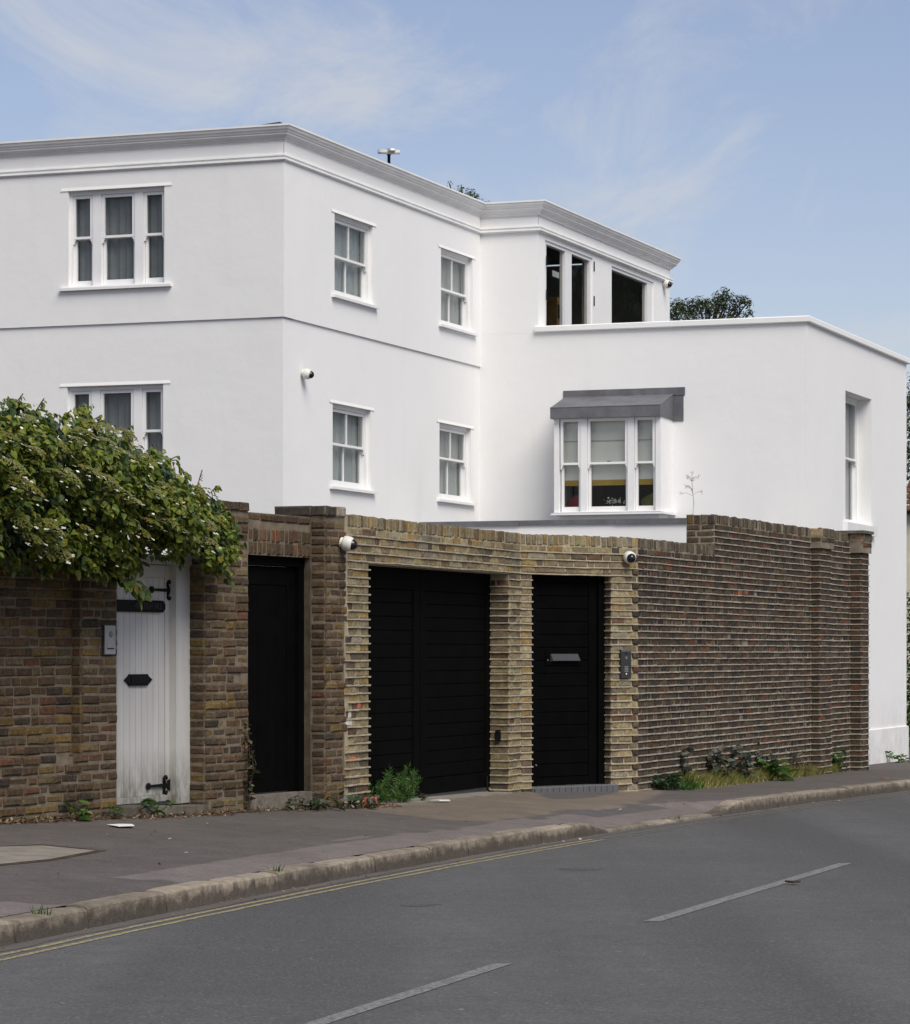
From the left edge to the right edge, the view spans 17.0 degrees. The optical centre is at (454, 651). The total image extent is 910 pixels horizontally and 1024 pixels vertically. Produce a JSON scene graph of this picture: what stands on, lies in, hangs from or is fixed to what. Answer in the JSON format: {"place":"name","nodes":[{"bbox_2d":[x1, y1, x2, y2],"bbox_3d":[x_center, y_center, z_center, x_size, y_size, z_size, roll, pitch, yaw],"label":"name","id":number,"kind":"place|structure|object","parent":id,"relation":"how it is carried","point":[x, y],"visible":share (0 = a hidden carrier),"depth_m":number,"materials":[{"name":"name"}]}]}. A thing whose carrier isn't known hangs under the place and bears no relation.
{"place":"outdoors","nodes":[
{"label":"outdoors","id":0,"kind":"place"},
{"bbox_2d":[0,790,909,1023],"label":"road","id":1,"kind":"structure","parent":0,"point":[715,920],"depth_m":15.49,"materials":[{"name":"grey asphalt"}]},
{"bbox_2d":[0,779,909,946],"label":"kerb","id":2,"kind":"structure","parent":1,"relation":"on","point":[69,918],"depth_m":20.25,"materials":[{"name":"concrete"}]},
{"bbox_2d":[30,904,52,914],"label":"grass tuft","id":3,"kind":"object","parent":2,"relation":"on","point":[39,910],"visible":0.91,"depth_m":15.91,"materials":[{"name":"green plant"}]},
{"bbox_2d":[267,863,284,871],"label":"grass tuft","id":4,"kind":"object","parent":2,"relation":"on","point":[278,870],"visible":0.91,"depth_m":19.48,"materials":[{"name":"green plant"}]},
{"bbox_2d":[785,880,800,882],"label":"fallen leaf","id":5,"kind":"object","parent":1,"relation":"on","point":[791,881],"visible":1,"depth_m":19.95,"materials":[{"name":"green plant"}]},
{"bbox_2d":[0,746,909,916],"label":"pavement","id":6,"kind":"structure","parent":0,"point":[88,860],"depth_m":22.63,"materials":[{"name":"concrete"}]},
{"bbox_2d":[0,495,116,917],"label":"brick wall","id":7,"kind":"structure","parent":6,"relation":"on","point":[58,708],"depth_m":23.07,"materials":[{"name":"brown brick"}]},
{"bbox_2d":[101,625,115,654],"bbox_3d":[-2.673,-0.087,23.596,0.037,0.232,0.162,0,0,26],"label":"intercom","id":8,"kind":"object","parent":7,"relation":"attached to","point":[108,642],"visible":1,"depth_m":23.57,"materials":[{"name":"metal"}]},
{"bbox_2d":[0,393,246,610],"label":"climbing shrub","id":9,"kind":"object","parent":7,"relation":"attached to","point":[151,500],"visible":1,"depth_m":22.42,"materials":[{"name":"green plant"}]},
{"bbox_2d":[63,800,92,820],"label":"weed","id":10,"kind":"object","parent":6,"relation":"on","point":[81,814],"visible":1,"depth_m":22.99,"materials":[{"name":"green plant"}]},
{"bbox_2d":[108,805,124,818],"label":"weed","id":11,"kind":"object","parent":6,"relation":"on","point":[119,809],"visible":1,"depth_m":23.44,"materials":[{"name":"green plant"}]},
{"bbox_2d":[107,824,133,826],"bbox_3d":[-2.454,1.285,22.584,0.186,0.006,0.284,0,0,-27],"label":"paper scrap","id":12,"kind":"object","parent":6,"relation":"on","point":[118,825],"visible":1,"depth_m":22.55,"materials":[{"name":"white paper"}]},
{"bbox_2d":[140,798,177,815],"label":"weed","id":13,"kind":"object","parent":6,"relation":"on","point":[158,808],"visible":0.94,"depth_m":23.95,"materials":[{"name":"green plant"}]},
{"bbox_2d":[117,804,208,891],"bbox_3d":[-2.438,1.722,24.368,0.360,1.006,1.291,0,0,26],"label":"stone step","id":14,"kind":"object","parent":6,"relation":"on","point":[128,810],"visible":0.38,"depth_m":24.31,"materials":[{"name":"grey stone"}]},
{"bbox_2d":[0,802,401,824],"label":"fallen leaves","id":15,"kind":"object","parent":6,"relation":"on","point":[219,812],"visible":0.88,"depth_m":24.09,"materials":[{"name":"brown plant"}]},
{"bbox_2d":[178,500,347,872],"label":"brick wall","id":16,"kind":"structure","parent":6,"relation":"on","point":[219,713],"depth_m":25.64,"materials":[{"name":"brick"}]},
{"bbox_2d":[117,554,191,804],"bbox_3d":[-2.466,0.231,24.474,0.137,2.013,1.204,0,0,26],"label":"garden door","id":17,"kind":"structure","parent":16,"relation":"attached to","point":[153,705],"depth_m":24.62,"materials":[{"name":"white paint"}]},
{"bbox_2d":[117,599,165,612],"bbox_3d":[-2.511,-0.360,24.371,0.026,0.096,0.735,0,0,26],"label":"name plate","id":18,"kind":"object","parent":17,"relation":"attached to","point":[123,605],"visible":0.8,"depth_m":24.34,"materials":[{"name":"black metal"}]},
{"bbox_2d":[242,722,260,810],"bbox_3d":[-1.717,0.942,25.473,0.160,0.786,0.138,0,0,44],"label":"ivy","id":19,"kind":"object","parent":16,"relation":"attached to","point":[251,755],"visible":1,"depth_m":25.46,"materials":[{"name":"green plant"}]},
{"bbox_2d":[248,555,304,793],"bbox_3d":[-1.602,0.202,26.086,0.120,2.028,1.373,0,0,26],"label":"narrow door","id":20,"kind":"structure","parent":16,"relation":"attached to","point":[276,656],"depth_m":26.20,"materials":[{"name":"black paint"}]},
{"bbox_2d":[339,536,357,551],"bbox_3d":[-0.927,-0.937,26.687,0.157,0.134,0.134,14,2,10],"label":"security camera","id":21,"kind":"object","parent":16,"relation":"attached to","point":[348,543],"visible":1,"depth_m":26.64,"materials":[{"name":"white plastic"}]},
{"bbox_2d":[283,791,327,810],"bbox_3d":[-1.384,1.278,26.010,0.622,0.168,0.512,0,0,0],"label":"weed","id":22,"kind":"object","parent":6,"relation":"on","point":[292,803],"visible":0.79,"depth_m":25.91,"materials":[{"name":"green plant"}]},
{"bbox_2d":[294,794,344,810],"bbox_3d":[-1.181,1.298,26.172,0.488,0.160,0.295,0,0,-18],"label":"weed","id":23,"kind":"object","parent":6,"relation":"on","point":[325,805],"visible":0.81,"depth_m":26.20,"materials":[{"name":"green plant"}]},
{"bbox_2d":[339,791,379,808],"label":"weed","id":24,"kind":"object","parent":6,"relation":"on","point":[373,803],"visible":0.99,"depth_m":26.64,"materials":[{"name":"green plant"}]},
{"bbox_2d":[364,797,376,804],"bbox_3d":[-0.742,1.316,26.884,0.110,0.068,0.075,0,0,4],"label":"brick fragment","id":25,"kind":"object","parent":6,"relation":"on","point":[366,801],"visible":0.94,"depth_m":26.85,"materials":[{"name":"brick"}]},
{"bbox_2d":[368,764,421,802],"bbox_3d":[-0.628,1.222,28.187,0.694,0.408,1.304,0,0,0],"label":"fern bush","id":26,"kind":"object","parent":6,"relation":"on","point":[401,791],"visible":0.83,"depth_m":27.89,"materials":[{"name":"green plant"}]},
{"bbox_2d":[372,791,511,852],"bbox_3d":[-0.222,1.794,29.136,0.560,0.863,3.809,0,0,20],"label":"gate threshold","id":27,"kind":"object","parent":6,"relation":"on","point":[455,795],"visible":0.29,"depth_m":29.51,"materials":[{"name":"concrete"}]},
{"bbox_2d":[417,793,428,800],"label":"weed","id":28,"kind":"object","parent":27,"relation":"on","point":[423,798],"visible":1,"depth_m":28.42,"materials":[{"name":"green plant"}]},
{"bbox_2d":[3,790,905,947],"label":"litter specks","id":29,"kind":"object","parent":6,"relation":"on","point":[85,929],"visible":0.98,"depth_m":22.56,"materials":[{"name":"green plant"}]},
{"bbox_2d":[0,122,909,764],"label":"white house","id":30,"kind":"structure","parent":6,"relation":"on","point":[196,300],"depth_m":39.48,"materials":[{"name":"paint"}]},
{"bbox_2d":[60,380,169,461],"bbox_3d":[-4.031,-2.599,36.568,1.478,1.255,0.208,0,0,20],"label":"window","id":31,"kind":"structure","parent":30,"relation":"in","point":[130,403],"depth_m":36.52,"materials":[{"name":"white paint"}]},
{"bbox_2d":[59,182,171,291],"bbox_3d":[-4.021,-4.947,36.519,1.477,1.249,0.249,0,0,20],"label":"window","id":32,"kind":"structure","parent":30,"relation":"in","point":[117,235],"depth_m":36.59,"materials":[{"name":"white paint"}]},
{"bbox_2d":[301,368,313,378],"bbox_3d":[-1.742,-3.284,36.208,0.149,0.127,0.127,14,3,10],"label":"security camera","id":33,"kind":"object","parent":30,"relation":"attached to","point":[306,373],"visible":1,"depth_m":36.16,"materials":[{"name":"white plastic"}]},
{"bbox_2d":[329,399,377,493],"bbox_3d":[-1.341,-2.520,37.738,0.249,1.098,1.443,0,0,20],"label":"window","id":34,"kind":"structure","parent":30,"relation":"in","point":[349,424],"depth_m":38.02,"materials":[{"name":"white paint"}]},
{"bbox_2d":[331,209,379,308],"bbox_3d":[-1.316,-4.840,37.742,0.249,1.086,1.452,0,0,20],"label":"window","id":35,"kind":"structure","parent":30,"relation":"in","point":[351,237],"depth_m":38.01,"materials":[{"name":"white paint"}]},
{"bbox_2d":[377,148,399,163],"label":"roof aerial","id":36,"kind":"object","parent":30,"relation":"on","point":[388,151],"visible":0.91,"depth_m":40.41,"materials":[{"name":"white metal"}]},
{"bbox_2d":[437,419,476,505],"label":"window","id":37,"kind":"structure","parent":30,"relation":"in","point":[452,439],"depth_m":41.44,"materials":[{"name":"white paint"}]},
{"bbox_2d":[438,244,477,336],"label":"window","id":38,"kind":"structure","parent":30,"relation":"in","point":[454,305],"depth_m":41.44,"materials":[{"name":"white paint"}]},
{"bbox_2d":[545,240,594,325],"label":"window","id":39,"kind":"structure","parent":30,"relation":"in","point":[566,255],"depth_m":43.02,"materials":[{"name":"white paint"}]},
{"bbox_2d":[567,495,578,506],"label":"cushion","id":40,"kind":"object","parent":30,"relation":"on","point":[573,501],"visible":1,"depth_m":41.22,"materials":[{"name":"red fabric"}]},
{"bbox_2d":[554,416,660,512],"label":"window","id":41,"kind":"structure","parent":30,"relation":"in","point":[589,452],"depth_m":40.90,"materials":[{"name":"white paint"}]},
{"bbox_2d":[603,497,624,505],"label":"flowers","id":42,"kind":"object","parent":30,"relation":"on","point":[615,501],"visible":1,"depth_m":41.00,"materials":[{"name":"white plant"}]},
{"bbox_2d":[550,387,684,519],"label":"bay window","id":43,"kind":"structure","parent":30,"relation":"in","point":[667,403],"depth_m":40.91,"materials":[{"name":"white paint"}]},
{"bbox_2d":[612,267,652,321],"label":"window","id":44,"kind":"structure","parent":30,"relation":"in","point":[646,285],"depth_m":46.62,"materials":[{"name":"white paint"}]},
{"bbox_2d":[641,493,652,505],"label":"cushion","id":45,"kind":"object","parent":30,"relation":"on","point":[647,500],"visible":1,"depth_m":40.85,"materials":[{"name":"green fabric"}]},
{"bbox_2d":[662,280,671,288],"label":"security camera","id":46,"kind":"object","parent":30,"relation":"attached to","point":[667,284],"visible":1,"depth_m":47.27,"materials":[{"name":"white plastic"}]},
{"bbox_2d":[843,396,876,536],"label":"window","id":47,"kind":"structure","parent":30,"relation":"in","point":[851,404],"depth_m":44.04,"materials":[{"name":"white paint"}]},
{"bbox_2d":[448,181,489,201],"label":"tree","id":48,"kind":"object","parent":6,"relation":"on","point":[468,193],"visible":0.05,"depth_m":60.26,"materials":[{"name":"green plant"}]},
{"bbox_2d":[344,514,638,856],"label":"brick wall","id":49,"kind":"structure","parent":6,"relation":"on","point":[511,563],"depth_m":30.93,"materials":[{"name":"brown brick"}]},
{"bbox_2d":[368,566,493,800],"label":"garage gate","id":50,"kind":"structure","parent":49,"relation":"attached to","point":[429,679],"depth_m":29.37,"materials":[{"name":"black paint"}]},
{"bbox_2d":[495,730,500,740],"bbox_3d":[0.438,0.852,30.902,0.051,0.112,0.058,0,0,20],"label":"gate sensor","id":51,"kind":"object","parent":49,"relation":"on","point":[497,735],"visible":1,"depth_m":30.88,"materials":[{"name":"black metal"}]},
{"bbox_2d":[532,575,604,785],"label":"front gate","id":52,"kind":"structure","parent":49,"relation":"attached to","point":[568,675],"depth_m":31.86,"materials":[{"name":"black paint"}]},
{"bbox_2d":[537,575,586,777],"bbox_3d":[1.060,0.302,31.787,1.102,2.185,0.040,0,0,-43],"label":"door leaf","id":53,"kind":"structure","parent":52,"relation":"in","point":[561,575],"depth_m":31.68,"materials":[{"name":"black paint"}]},
{"bbox_2d":[619,650,630,677],"bbox_3d":[1.796,0.134,32.243,0.153,0.302,0.045,0,0,-43],"label":"intercom","id":54,"kind":"object","parent":49,"relation":"attached to","point":[625,663],"visible":1,"depth_m":32.22,"materials":[{"name":"grey plastic"}]},
{"bbox_2d":[623,551,635,563],"bbox_3d":[1.846,-0.986,32.194,0.134,0.134,0.157,0,14,-21],"label":"security camera","id":55,"kind":"object","parent":49,"relation":"attached to","point":[629,557],"visible":1,"depth_m":32.15,"materials":[{"name":"white plastic"}]},
{"bbox_2d":[419,518,685,542],"bbox_3d":[1.226,0.420,40.443,5.176,4.209,2.284,0,0,20],"label":"extension","id":56,"kind":"object","parent":6,"relation":"on","point":[671,529],"visible":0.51,"depth_m":39.03,"materials":[{"name":"white paint"}]},
{"bbox_2d":[652,769,685,789],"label":"weed","id":57,"kind":"object","parent":6,"relation":"on","point":[659,783],"visible":0.99,"depth_m":32.85,"materials":[{"name":"green plant"}]},
{"bbox_2d":[678,740,693,775],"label":"weed","id":58,"kind":"object","parent":6,"relation":"on","point":[683,753],"visible":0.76,"depth_m":33.80,"materials":[{"name":"green plant"}]},
{"bbox_2d":[704,745,735,778],"bbox_3d":[2.912,1.211,34.691,0.660,0.618,0.313,0,0,-28],"label":"weed","id":59,"kind":"object","parent":6,"relation":"on","point":[711,764],"visible":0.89,"depth_m":34.73,"materials":[{"name":"green plant"}]},
{"bbox_2d":[730,744,755,779],"bbox_3d":[3.274,1.288,35.595,0.497,0.514,0.289,0,0,31],"label":"weed","id":60,"kind":"object","parent":6,"relation":"on","point":[745,764],"visible":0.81,"depth_m":35.52,"materials":[{"name":"green plant"}]},
{"bbox_2d":[660,763,840,789],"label":"verge grass","id":61,"kind":"structure","parent":6,"relation":"on","point":[692,781],"depth_m":34.76,"materials":[{"name":"green plant"}]},
{"bbox_2d":[637,514,873,790],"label":"brick wall","id":62,"kind":"structure","parent":6,"relation":"on","point":[750,633],"depth_m":36.50,"materials":[{"name":"brick"}]},
{"bbox_2d":[680,472,701,508],"bbox_3d":[2.717,-1.817,35.215,0.243,0.530,0.220,0,0,23],"label":"dried stalk","id":63,"kind":"object","parent":62,"relation":"on","point":[692,488],"visible":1,"depth_m":35.21,"materials":[{"name":"beige plant"}]},
{"bbox_2d":[755,742,777,768],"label":"weed","id":64,"kind":"object","parent":6,"relation":"on","point":[772,757],"visible":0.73,"depth_m":36.70,"materials":[{"name":"green plant"}]},
{"bbox_2d":[751,758,799,780],"bbox_3d":[3.810,1.459,36.394,0.627,0.366,0.499,0,0,0],"label":"dock","id":65,"kind":"object","parent":6,"relation":"on","point":[775,767],"visible":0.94,"depth_m":36.40,"materials":[{"name":"green plant"}]},
{"bbox_2d":[790,741,810,776],"bbox_3d":[4.289,1.342,38.068,0.285,0.441,0.241,0,0,0],"label":"weed","id":66,"kind":"object","parent":6,"relation":"on","point":[797,761],"visible":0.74,"depth_m":38.06,"materials":[{"name":"green plant"}]},
{"bbox_2d":[831,743,848,771],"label":"weed","id":67,"kind":"object","parent":6,"relation":"on","point":[838,761],"visible":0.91,"depth_m":40.06,"materials":[{"name":"green plant"}]},
{"bbox_2d":[885,751,909,762],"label":"weed","id":68,"kind":"object","parent":6,"relation":"on","point":[896,757],"visible":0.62,"depth_m":44.88,"materials":[{"name":"green plant"}]},
{"bbox_2d":[906,480,909,722],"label":"neighbour house","id":69,"kind":"structure","parent":6,"relation":"on","point":[908,543],"depth_m":61.99,"materials":[{"name":"paint"}]},
{"bbox_2d":[906,591,909,745],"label":"shrub","id":70,"kind":"object","parent":6,"relation":"on","point":[907,681],"visible":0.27,"depth_m":54.90,"materials":[{"name":"green plant"}]},
{"bbox_2d":[0,0,909,504],"label":"sky","id":71,"kind":"structure","parent":0,"point":[763,146],"materials":[{"name":"blue"}]},
{"bbox_2d":[546,297,559,325],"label":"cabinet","id":72,"kind":"object","parent":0,"point":[552,310],"visible":0.29,"depth_m":43.46,"materials":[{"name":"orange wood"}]},
{"bbox_2d":[670,286,754,320],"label":"tree","id":73,"kind":"object","parent":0,"point":[690,312],"visible":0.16,"depth_m":77.79,"materials":[{"name":"green plant"}]},
{"bbox_2d":[906,372,909,504],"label":"tree","id":74,"kind":"object","parent":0,"point":[908,433],"visible":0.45,"depth_m":83.92,"materials":[{"name":"green plant"}]}
]}

